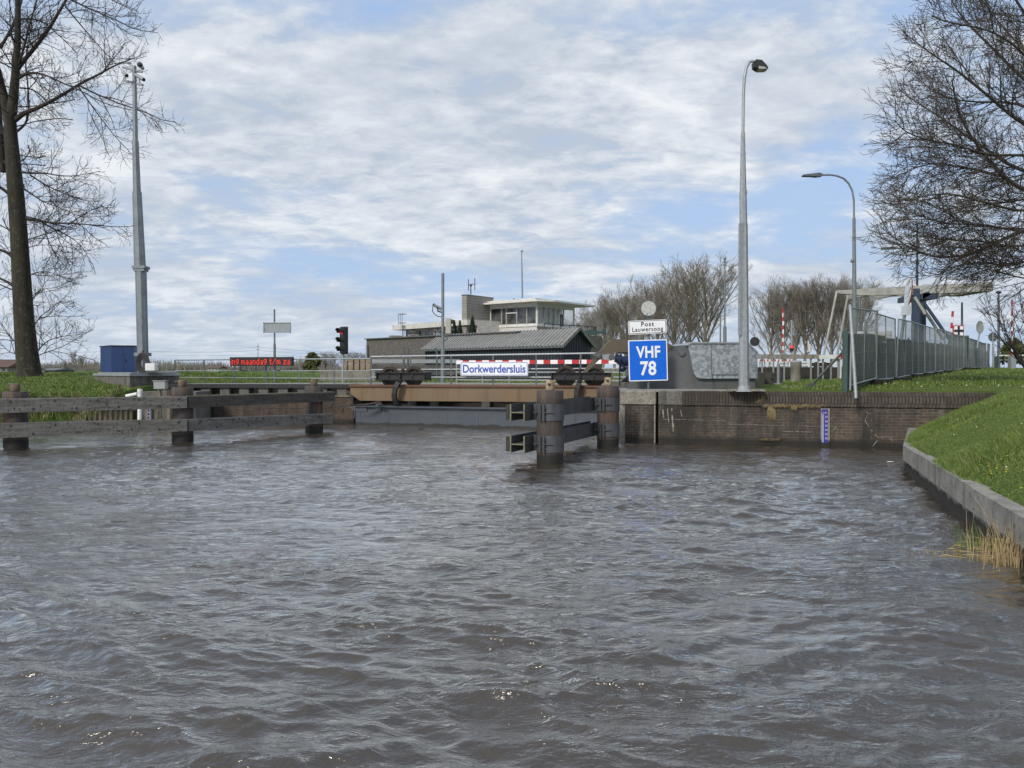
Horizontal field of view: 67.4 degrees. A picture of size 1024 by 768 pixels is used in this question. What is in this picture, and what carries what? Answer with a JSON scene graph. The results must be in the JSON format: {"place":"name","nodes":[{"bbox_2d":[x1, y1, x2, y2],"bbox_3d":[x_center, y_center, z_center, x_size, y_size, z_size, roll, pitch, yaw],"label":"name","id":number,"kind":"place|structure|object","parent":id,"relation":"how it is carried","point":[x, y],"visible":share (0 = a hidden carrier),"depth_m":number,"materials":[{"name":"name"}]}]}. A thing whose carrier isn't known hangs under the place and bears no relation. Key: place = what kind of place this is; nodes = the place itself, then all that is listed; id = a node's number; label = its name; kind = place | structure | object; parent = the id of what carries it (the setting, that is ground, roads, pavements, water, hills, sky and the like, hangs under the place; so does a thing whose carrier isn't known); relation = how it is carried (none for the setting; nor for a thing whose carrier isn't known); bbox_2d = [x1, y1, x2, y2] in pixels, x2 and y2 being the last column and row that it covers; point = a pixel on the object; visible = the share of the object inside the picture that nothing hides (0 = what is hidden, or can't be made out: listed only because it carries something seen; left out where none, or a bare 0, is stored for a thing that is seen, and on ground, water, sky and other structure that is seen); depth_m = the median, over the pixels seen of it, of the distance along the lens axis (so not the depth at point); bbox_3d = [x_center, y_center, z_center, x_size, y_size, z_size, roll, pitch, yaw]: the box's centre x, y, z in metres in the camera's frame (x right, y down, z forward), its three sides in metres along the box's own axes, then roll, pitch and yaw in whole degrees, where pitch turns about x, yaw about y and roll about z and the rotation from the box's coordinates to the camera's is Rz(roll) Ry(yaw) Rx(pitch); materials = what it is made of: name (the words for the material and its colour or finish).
{"place":"outdoors","nodes":[
{"label":"outdoors","id":0,"kind":"place"},
{"bbox_2d":[189,382,728,391],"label":"lock platform","id":1,"kind":"structure","parent":0,"point":[620,389],"depth_m":27.32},
{"bbox_2d":[174,358,369,382],"bbox_3d":[-9.284,-0.451,28.997,9.591,1.004,0.066,0,1,25],"label":"railing","id":2,"kind":"object","parent":1,"relation":"on","point":[266,370],"visible":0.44,"depth_m":28.88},
{"bbox_2d":[230,357,293,370],"bbox_3d":[-9.394,-0.748,28.802,2.772,0.526,0.147,0,1,19],"label":"letter display","id":3,"kind":"object","parent":2,"relation":"attached to","point":[261,361],"visible":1,"depth_m":28.71,"materials":[{"name":"red"}]},
{"bbox_2d":[335,326,347,382],"bbox_3d":[-6.426,-1.049,28.910,0.310,2.244,0.468,1,1,32],"label":"traffic light","id":4,"kind":"object","parent":1,"relation":"on","point":[342,339],"visible":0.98,"depth_m":28.88,"materials":[{"name":"black"}]},
{"bbox_2d":[456,360,624,382],"bbox_3d":[0.916,-0.429,28.771,6.725,0.940,0.072,0,1,22],"label":"barrier board","id":5,"kind":"object","parent":1,"relation":"on","point":[564,362],"visible":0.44,"depth_m":28.74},
{"bbox_2d":[620,342,758,388],"bbox_3d":[4.648,-0.462,20.855,3.377,1.274,2.300,0,1,0],"label":"drive housing","id":6,"kind":"object","parent":1,"relation":"on","point":[702,365],"visible":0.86,"depth_m":19.75,"materials":[{"name":"metal"}]},
{"bbox_2d":[582,339,672,385],"bbox_3d":[3.184,-0.589,20.959,2.498,1.271,0.567,0,1,0],"label":"push arm","id":7,"kind":"object","parent":6,"relation":"attached to","point":[609,349],"visible":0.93,"depth_m":20.88},
{"bbox_2d":[0,424,1023,767],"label":"water","id":8,"kind":"structure","parent":0,"point":[358,596],"depth_m":5.83,"materials":[{"name":"liquid"}]},
{"bbox_2d":[125,389,142,419],"bbox_3d":[-11.492,0.620,23.347,0.558,0.948,0.149,0,1,9],"label":"drain pipe","id":9,"kind":"object","parent":8,"relation":"in","point":[139,392],"visible":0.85,"depth_m":23.28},
{"bbox_2d":[0,379,334,447],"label":"guide fender","id":10,"kind":"object","parent":8,"relation":"in","point":[18,429],"visible":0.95,"depth_m":18.76,"materials":[{"name":"grey wood"}]},
{"bbox_2d":[506,377,619,463],"bbox_3d":[1.294,1.334,16.530,0.968,2.930,4.706,0,1,24],"label":"guide fender","id":11,"kind":"object","parent":8,"relation":"in","point":[550,408],"visible":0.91,"depth_m":14.78,"materials":[{"name":"wood"}]},
{"bbox_2d":[938,541,1009,558],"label":"drift stalks","id":12,"kind":"object","parent":8,"relation":"on","point":[977,548],"visible":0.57,"depth_m":7.50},
{"bbox_2d":[951,520,997,547],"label":"green reeds","id":13,"kind":"object","parent":8,"relation":"in","point":[969,536],"visible":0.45,"depth_m":7.74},
{"bbox_2d":[959,518,1023,570],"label":"dry reeds","id":14,"kind":"object","parent":8,"relation":"in","point":[983,555],"visible":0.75,"depth_m":7.17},
{"bbox_2d":[0,368,1023,505],"bbox_3d":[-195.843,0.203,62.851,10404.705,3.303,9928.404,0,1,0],"label":"ground","id":15,"kind":"structure","parent":0,"point":[308,373],"depth_m":19.77,"materials":[{"name":"green plant"}]},
{"bbox_2d":[0,359,15,371],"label":"farm house","id":16,"kind":"structure","parent":15,"relation":"on","point":[6,365],"depth_m":151.55,"materials":[{"name":"tile"}]},
{"bbox_2d":[0,382,128,420],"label":"bank weeds","id":17,"kind":"object","parent":15,"relation":"on","point":[116,392],"visible":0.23,"depth_m":23.97,"materials":[{"name":"plant"}]},
{"bbox_2d":[41,358,100,370],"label":"trees","id":18,"kind":"object","parent":15,"relation":"on","point":[94,366],"visible":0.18,"depth_m":401.37,"materials":[{"name":"brown wood"}]},
{"bbox_2d":[0,0,185,376],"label":"bare tree","id":19,"kind":"object","parent":15,"relation":"on","point":[27,357],"visible":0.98,"depth_m":29.67,"materials":[{"name":"brown plant"}]},
{"bbox_2d":[70,409,134,420],"bbox_3d":[-12.692,1.251,23.866,1.785,1.106,0.170,0,1,-25],"label":"timber sheeting","id":20,"kind":"object","parent":15,"relation":"on","point":[120,414],"visible":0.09,"depth_m":23.92,"materials":[{"name":"brown wood"}]},
{"bbox_2d":[93,372,179,387],"bbox_3d":[-13.688,0.284,27.919,2.888,1.415,5.161,0,1,-22],"label":"mast foundation","id":21,"kind":"object","parent":15,"relation":"on","point":[134,379],"visible":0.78,"depth_m":26.39,"materials":[{"name":"concrete"}]},
{"bbox_2d":[99,345,136,371],"bbox_3d":[-14.659,-0.721,28.489,1.462,1.398,1.269,0,1,-15],"label":"utility cabinet","id":22,"kind":"object","parent":21,"relation":"on","point":[117,358],"visible":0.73,"depth_m":28.06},
{"bbox_2d":[121,62,151,371],"bbox_3d":[-13.152,-5.772,26.907,0.934,10.850,0.632,0,1,0],"label":"camera mast","id":23,"kind":"object","parent":21,"relation":"on","point":[141,269],"visible":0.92,"depth_m":26.79,"materials":[{"name":"metal"}]},
{"bbox_2d":[135,350,149,371],"bbox_3d":[-12.755,-0.758,26.561,0.503,0.832,0.110,0,1,0],"label":"hose coil","id":24,"kind":"object","parent":21,"relation":"on","point":[139,358],"visible":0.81,"depth_m":26.53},
{"bbox_2d":[0,371,319,397],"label":"grass","id":25,"kind":"structure","parent":15,"relation":"on","point":[4,375],"depth_m":27.79,"materials":[{"name":"plant"}]},
{"bbox_2d":[153,380,170,418],"bbox_3d":[-10.794,0.781,23.659,0.420,1.776,0.409,0,1,0],"label":"meter box","id":26,"kind":"object","parent":15,"relation":"on","point":[159,385],"visible":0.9,"depth_m":23.76,"materials":[{"name":"grey metal"}]},
{"bbox_2d":[137,391,210,419],"bbox_3d":[-11.081,0.841,25.220,1.900,1.200,1.200,0,1,0],"label":"abutment","id":27,"kind":"object","parent":15,"relation":"on","point":[202,412],"visible":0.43,"depth_m":24.66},
{"bbox_2d":[151,356,354,370],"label":"trees","id":28,"kind":"object","parent":15,"relation":"on","point":[166,366],"visible":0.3,"depth_m":399.41,"materials":[{"name":"brown wood"}]},
{"bbox_2d":[163,384,358,423],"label":"retaining wall","id":29,"kind":"structure","parent":15,"relation":"on","point":[346,415],"depth_m":25.96,"materials":[{"name":"brick"}]},
{"bbox_2d":[349,384,603,401],"bbox_3d":[-0.798,0.293,25.512,9.051,0.545,1.770,0,1,10],"label":"runway girder","id":30,"kind":"object","parent":29,"relation":"on","point":[471,393],"visible":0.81,"depth_m":24.82,"materials":[{"name":"tan-brown painted steel"},{"name":"rust"}]},
{"bbox_2d":[376,366,431,405],"bbox_3d":[-3.577,0.167,25.268,1.743,1.508,0.875,0,1,10],"label":"wheel bogie","id":31,"kind":"object","parent":30,"relation":"on","point":[395,377],"visible":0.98,"depth_m":25.07,"materials":[{"name":"black metal"}]},
{"bbox_2d":[348,403,596,429],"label":"lock gate","id":32,"kind":"structure","parent":31,"relation":"hanging from","point":[464,417],"depth_m":24.18,"materials":[{"name":"metal"}]},
{"bbox_2d":[224,401,382,411],"bbox_3d":[-6.827,0.717,25.133,5.531,0.400,0.387,0,1,12],"label":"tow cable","id":33,"kind":"object","parent":32,"relation":"attached to","point":[365,404],"visible":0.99,"depth_m":24.90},
{"bbox_2d":[370,352,626,384],"bbox_3d":[-0.624,-0.456,25.296,8.797,1.150,0.061,0,1,15],"label":"railing","id":34,"kind":"object","parent":30,"relation":"on","point":[492,377],"visible":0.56,"depth_m":25.28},
{"bbox_2d":[461,362,527,375],"bbox_3d":[-0.586,-0.496,25.054,2.265,0.456,0.041,0,1,13],"label":"name board","id":35,"kind":"object","parent":34,"relation":"attached to","point":[494,368],"visible":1,"depth_m":25.03,"materials":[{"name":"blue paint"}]},
{"bbox_2d":[551,365,611,397],"bbox_3d":[2.177,0.141,24.227,1.908,1.453,0.875,0,1,10],"label":"wheel bogie","id":36,"kind":"object","parent":30,"relation":"on","point":[569,375],"visible":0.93,"depth_m":24.05,"materials":[{"name":"black metal"}]},
{"bbox_2d":[263,309,290,382],"bbox_3d":[-9.765,-1.547,31.964,1.150,3.129,0.118,0,1,0],"label":"sign pole","id":37,"kind":"object","parent":15,"relation":"on","point":[274,327],"visible":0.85,"depth_m":31.91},
{"bbox_2d":[300,352,322,371],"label":"shrub","id":38,"kind":"object","parent":15,"relation":"on","point":[310,364],"visible":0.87,"depth_m":157.18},
{"bbox_2d":[320,371,380,381],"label":"concrete block","id":39,"kind":"structure","parent":15,"relation":"on","point":[348,374],"depth_m":33.00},
{"bbox_2d":[180,371,584,382],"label":"grass","id":40,"kind":"structure","parent":15,"relation":"on","point":[350,381],"depth_m":33.41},
{"bbox_2d":[372,359,460,380],"bbox_3d":[-4.381,-0.557,35.041,4.065,1.136,0.150,0,1,0],"label":"guard rail","id":41,"kind":"object","parent":15,"relation":"on","point":[413,361],"visible":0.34,"depth_m":34.96,"materials":[{"name":"grey metal"}]},
{"bbox_2d":[432,273,454,382],"bbox_3d":[-2.684,-2.132,29.984,0.866,4.372,0.265,0,1,5],"label":"camera pole","id":42,"kind":"object","parent":15,"relation":"on","point":[449,322],"visible":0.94,"depth_m":29.91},
{"bbox_2d":[364,401,526,406],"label":"lock sill wall","id":43,"kind":"structure","parent":15,"relation":"on","point":[451,403],"depth_m":26.61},
{"bbox_2d":[364,331,601,370],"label":"brick block","id":44,"kind":"structure","parent":15,"relation":"on","point":[391,345],"depth_m":53.02,"materials":[{"name":"brick"}]},
{"bbox_2d":[392,314,499,335],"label":"office wing","id":45,"kind":"structure","parent":44,"relation":"on","point":[430,328],"depth_m":53.77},
{"bbox_2d":[420,327,596,379],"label":"shed","id":46,"kind":"structure","parent":15,"relation":"on","point":[567,340],"depth_m":43.76,"materials":[{"name":"tile"}]},
{"bbox_2d":[461,250,596,335],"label":"control building","id":47,"kind":"structure","parent":15,"relation":"on","point":[529,314],"depth_m":51.71,"materials":[{"name":"beige glass"}]},
{"bbox_2d":[490,307,500,325],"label":"window","id":48,"kind":"structure","parent":47,"relation":"in","point":[495,313],"depth_m":52.67,"materials":[{"name":"white glass"}]},
{"bbox_2d":[506,306,516,325],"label":"window frame","id":49,"kind":"structure","parent":47,"relation":"in","point":[511,312],"depth_m":51.87,"materials":[{"name":"white glass"}]},
{"bbox_2d":[516,306,526,324],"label":"window","id":50,"kind":"structure","parent":47,"relation":"in","point":[521,310],"depth_m":51.36,"materials":[{"name":"clear glass"}]},
{"bbox_2d":[526,305,536,324],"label":"window","id":51,"kind":"structure","parent":47,"relation":"in","point":[531,311],"depth_m":50.85,"materials":[{"name":"clear glass"}]},
{"bbox_2d":[564,307,605,340],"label":"poplar tree","id":52,"kind":"object","parent":15,"relation":"on","point":[587,318],"visible":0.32,"depth_m":121.53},
{"bbox_2d":[572,300,622,369],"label":"poplar tree","id":53,"kind":"object","parent":15,"relation":"on","point":[593,322],"visible":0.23,"depth_m":117.86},
{"bbox_2d":[588,293,635,371],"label":"poplar tree","id":54,"kind":"object","parent":15,"relation":"on","point":[604,315],"visible":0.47,"depth_m":113.14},
{"bbox_2d":[597,287,649,372],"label":"poplar tree","id":55,"kind":"object","parent":15,"relation":"on","point":[611,311],"visible":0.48,"depth_m":109.39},
{"bbox_2d":[601,283,668,339],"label":"poplar tree","id":56,"kind":"object","parent":15,"relation":"on","point":[632,319],"visible":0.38,"depth_m":105.93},
{"bbox_2d":[628,298,667,388],"bbox_3d":[3.422,-0.993,19.364,1.006,2.352,0.123,0,1,0],"label":"sign post","id":57,"kind":"object","parent":15,"relation":"on","point":[647,361],"visible":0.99,"depth_m":19.31,"materials":[{"name":"metal"}]},
{"bbox_2d":[627,274,680,343],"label":"poplar tree","id":58,"kind":"object","parent":15,"relation":"on","point":[656,334],"visible":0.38,"depth_m":101.14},
{"bbox_2d":[633,272,713,344],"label":"poplar tree","id":59,"kind":"object","parent":15,"relation":"on","point":[673,338],"visible":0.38,"depth_m":95.40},
{"bbox_2d":[652,255,737,342],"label":"poplar tree","id":60,"kind":"object","parent":15,"relation":"on","point":[680,329],"visible":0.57,"depth_m":89.72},
{"bbox_2d":[660,251,751,341],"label":"poplar tree","id":61,"kind":"object","parent":15,"relation":"on","point":[709,311],"visible":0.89,"depth_m":85.30,"materials":[{"name":"plant"}]},
{"bbox_2d":[723,256,726,341],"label":"loudspeaker mast","id":62,"kind":"object","parent":15,"relation":"on","point":[724,327],"visible":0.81,"depth_m":61.84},
{"bbox_2d":[765,373,776,384],"bbox_3d":[7.562,-0.077,22.797,0.367,0.523,0.850,0,1,0],"label":"ribbed box","id":63,"kind":"object","parent":15,"relation":"on","point":[770,378],"visible":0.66,"depth_m":22.40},
{"bbox_2d":[748,282,794,366],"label":"poplar tree","id":64,"kind":"object","parent":15,"relation":"on","point":[768,327],"visible":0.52,"depth_m":121.36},
{"bbox_2d":[758,359,793,366],"bbox_3d":[12.361,-0.608,36.045,1.706,1.101,0.140,0,1,0],"label":"barrier board","id":65,"kind":"object","parent":15,"relation":"on","point":[775,360],"visible":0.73,"depth_m":35.97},
{"bbox_2d":[752,281,803,352],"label":"poplar tree","id":66,"kind":"object","parent":15,"relation":"on","point":[776,329],"visible":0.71,"depth_m":119.04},
{"bbox_2d":[748,272,823,360],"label":"poplar tree","id":67,"kind":"object","parent":15,"relation":"on","point":[796,335],"visible":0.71,"depth_m":118.08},
{"bbox_2d":[790,361,801,381],"bbox_3d":[10.164,-0.433,27.497,0.397,0.809,0.397,0,1,0],"label":"concrete bin","id":68,"kind":"object","parent":15,"relation":"on","point":[795,370],"visible":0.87,"depth_m":27.34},
{"bbox_2d":[759,354,839,379],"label":"parapet","id":69,"kind":"structure","parent":15,"relation":"on","point":[789,356],"depth_m":30.01,"materials":[{"name":"metal"}]},
{"bbox_2d":[758,367,841,380],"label":"wall","id":70,"kind":"structure","parent":15,"relation":"on","point":[805,372],"depth_m":34.05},
{"bbox_2d":[763,361,836,366],"bbox_3d":[15.386,-0.658,40.042,4.948,1.056,0.155,0,1,0],"label":"white railing","id":71,"kind":"object","parent":15,"relation":"on","point":[803,364],"visible":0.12,"depth_m":39.96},
{"bbox_2d":[619,391,998,448],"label":"quay wall","id":72,"kind":"structure","parent":15,"relation":"on","point":[880,420],"depth_m":18.27,"materials":[{"name":"brick"}]},
{"bbox_2d":[726,389,764,390],"bbox_3d":[5.572,0.143,18.326,0.801,0.045,0.522,0,1,4],"label":"lamp footing","id":73,"kind":"object","parent":72,"relation":"on","point":[749,389],"visible":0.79,"depth_m":18.12,"materials":[{"name":"concrete"}]},
{"bbox_2d":[736,59,767,391],"bbox_3d":[5.666,-3.736,18.185,0.709,7.827,0.407,0,1,0],"label":"street lamp","id":74,"kind":"object","parent":73,"relation":"on","point":[758,65],"visible":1,"depth_m":18.11,"materials":[{"name":"grey metal"}]},
{"bbox_2d":[820,408,829,447],"bbox_3d":[7.342,1.075,18.000,0.200,1.004,0.062,0,1,14],"label":"water gauge","id":75,"kind":"object","parent":72,"relation":"attached to","point":[825,430],"visible":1,"depth_m":17.98,"materials":[{"name":"metal"}]},
{"bbox_2d":[844,329,847,391],"bbox_3d":[7.841,-0.529,18.033,0.080,1.500,0.060,1,1,35],"label":"fence post","id":76,"kind":"object","parent":72,"relation":"on","point":[845,360],"visible":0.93,"depth_m":18.01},
{"bbox_2d":[775,278,848,366],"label":"poplar tree","id":77,"kind":"object","parent":15,"relation":"on","point":[805,336],"visible":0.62,"depth_m":116.77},
{"bbox_2d":[612,367,1023,390],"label":"grass","id":78,"kind":"structure","parent":15,"relation":"on","point":[993,381],"depth_m":20.78,"materials":[{"name":"plant"}]},
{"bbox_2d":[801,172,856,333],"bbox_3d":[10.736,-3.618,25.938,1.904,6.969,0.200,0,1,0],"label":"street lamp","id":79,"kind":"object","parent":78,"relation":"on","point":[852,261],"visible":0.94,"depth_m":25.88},
{"bbox_2d":[792,275,846,366],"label":"poplar tree","id":80,"kind":"object","parent":15,"relation":"on","point":[818,344],"visible":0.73,"depth_m":115.70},
{"bbox_2d":[790,273,857,360],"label":"poplar tree","id":81,"kind":"object","parent":15,"relation":"on","point":[842,301],"visible":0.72,"depth_m":115.16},
{"bbox_2d":[807,351,841,386],"bbox_3d":[7.802,-0.420,19.010,0.193,1.056,1.105,-1,1,-32],"label":"brace pole","id":82,"kind":"object","parent":15,"relation":"on","point":[824,371],"visible":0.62,"depth_m":19.08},
{"bbox_2d":[800,272,883,350],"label":"poplar tree","id":83,"kind":"object","parent":15,"relation":"on","point":[847,314],"visible":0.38,"depth_m":114.17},
{"bbox_2d":[814,278,888,331],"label":"poplar tree","id":84,"kind":"object","parent":15,"relation":"on","point":[869,306],"visible":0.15,"depth_m":116.51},
{"bbox_2d":[842,331,868,390],"bbox_3d":[8.602,-0.604,19.189,0.125,1.440,2.615,1,4,35],"label":"green fence","id":85,"kind":"object","parent":15,"relation":"on","point":[858,359],"visible":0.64,"depth_m":19.09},
{"bbox_2d":[849,307,877,389],"bbox_3d":[8.855,-0.912,19.288,0.044,1.938,3.369,2,4,35],"label":"fence","id":86,"kind":"object","parent":15,"relation":"on","point":[863,345],"visible":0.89,"depth_m":19.31,"materials":[{"name":"metal"}]},
{"bbox_2d":[848,304,857,398],"bbox_3d":[7.831,-0.755,17.639,0.076,2.172,0.473,0,1,3],"label":"fence post","id":87,"kind":"object","parent":86,"relation":"attached to","point":[853,351],"visible":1,"depth_m":17.61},
{"bbox_2d":[865,331,884,383],"bbox_3d":[10.094,-0.718,21.339,0.125,1.440,2.615,1,2,35],"label":"green fence","id":88,"kind":"object","parent":15,"relation":"on","point":[879,362],"visible":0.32,"depth_m":21.02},
{"bbox_2d":[875,313,896,378],"bbox_3d":[10.793,-0.998,22.147,0.046,1.939,3.369,-1,1,35],"label":"fence","id":89,"kind":"object","parent":15,"relation":"on","point":[893,347],"visible":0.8,"depth_m":22.16,"materials":[{"name":"metal"}]},
{"bbox_2d":[883,335,899,377],"bbox_3d":[11.572,-0.772,23.471,0.125,1.380,2.615,1,3,35],"label":"green fence","id":90,"kind":"object","parent":15,"relation":"on","point":[893,366],"visible":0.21,"depth_m":23.31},
{"bbox_2d":[896,337,910,376],"bbox_3d":[13.055,-0.866,25.609,0.125,1.380,2.615,1,2,35],"label":"green fence","id":91,"kind":"object","parent":15,"relation":"on","point":[901,348],"visible":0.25,"depth_m":25.47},
{"bbox_2d":[896,318,913,376],"bbox_3d":[12.765,-1.103,24.918,0.048,1.939,3.369,2,4,35],"label":"fence","id":92,"kind":"object","parent":15,"relation":"on","point":[901,354],"visible":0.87,"depth_m":24.91,"materials":[{"name":"metal"}]},
{"bbox_2d":[900,278,912,335],"bbox_3d":[12.531,-2.386,24.488,0.324,1.978,0.918,0,1,17],"label":"round sign","id":93,"kind":"object","parent":92,"relation":"attached to","point":[906,309],"visible":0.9,"depth_m":24.37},
{"bbox_2d":[823,282,992,354],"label":"drawbridge","id":94,"kind":"object","parent":15,"relation":"on","point":[920,307],"visible":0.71,"depth_m":45.91,"materials":[{"name":"metal"}]},
{"bbox_2d":[911,322,924,373],"bbox_3d":[14.691,-1.214,27.759,0.044,1.938,3.369,0,1,35],"label":"fence","id":95,"kind":"object","parent":15,"relation":"on","point":[918,362],"visible":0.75,"depth_m":27.86,"materials":[{"name":"metal"}]},
{"bbox_2d":[925,326,935,372],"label":"fence","id":96,"kind":"object","parent":15,"relation":"on","point":[928,365],"visible":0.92,"depth_m":30.75,"materials":[{"name":"metal"}]},
{"bbox_2d":[852,0,1023,320],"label":"bare tree","id":97,"kind":"object","parent":15,"relation":"on","point":[1002,244],"visible":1,"depth_m":18.42,"materials":[{"name":"brown plant"}]},
{"bbox_2d":[935,328,944,370],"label":"fence","id":98,"kind":"object","parent":15,"relation":"on","point":[941,367],"visible":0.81,"depth_m":33.45,"materials":[{"name":"metal"}]},
{"bbox_2d":[945,330,952,369],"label":"fence","id":99,"kind":"object","parent":15,"relation":"on","point":[948,338],"visible":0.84,"depth_m":36.27,"materials":[{"name":"metal"}]},
{"bbox_2d":[951,333,957,369],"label":"fence","id":100,"kind":"object","parent":15,"relation":"on","point":[954,358],"visible":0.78,"depth_m":38.92,"materials":[{"name":"metal"}]},
{"bbox_2d":[953,325,963,345],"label":"cross sign","id":101,"kind":"object","parent":15,"relation":"on","point":[958,329],"visible":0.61,"depth_m":43.94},
{"bbox_2d":[958,335,963,369],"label":"fence","id":102,"kind":"object","parent":15,"relation":"on","point":[961,350],"visible":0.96,"depth_m":41.94,"materials":[{"name":"metal"}]},
{"bbox_2d":[903,428,1023,567],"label":"bank revetment","id":103,"kind":"object","parent":15,"relation":"on","point":[952,493],"visible":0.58,"depth_m":8.78,"materials":[{"name":"concrete"}]},
{"bbox_2d":[904,390,1023,505],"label":"grass","id":104,"kind":"structure","parent":15,"relation":"on","point":[964,463],"depth_m":11.20,"materials":[{"name":"plant"}]},
{"bbox_2d":[969,338,973,367],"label":"fence","id":105,"kind":"object","parent":15,"relation":"on","point":[971,353],"visible":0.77,"depth_m":47.76,"materials":[{"name":"metal"}]},
{"bbox_2d":[972,283,1023,367],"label":"bare shrub","id":106,"kind":"object","parent":15,"relation":"on","point":[1011,344],"visible":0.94,"depth_m":34.30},
{"bbox_2d":[995,291,1001,367],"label":"street lamp","id":107,"kind":"object","parent":15,"relation":"on","point":[998,349],"visible":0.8,"depth_m":61.87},
{"bbox_2d":[994,337,1023,363],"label":"shrub","id":108,"kind":"object","parent":15,"relation":"on","point":[1019,344],"visible":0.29,"depth_m":94.64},
{"bbox_2d":[1008,300,1015,367],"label":"barrier pole","id":109,"kind":"object","parent":15,"relation":"on","point":[1011,362],"visible":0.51,"depth_m":57.85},
{"bbox_2d":[0,0,1023,367],"label":"sky","id":110,"kind":"structure","parent":0,"point":[332,160],"materials":[{"name":"blue"}]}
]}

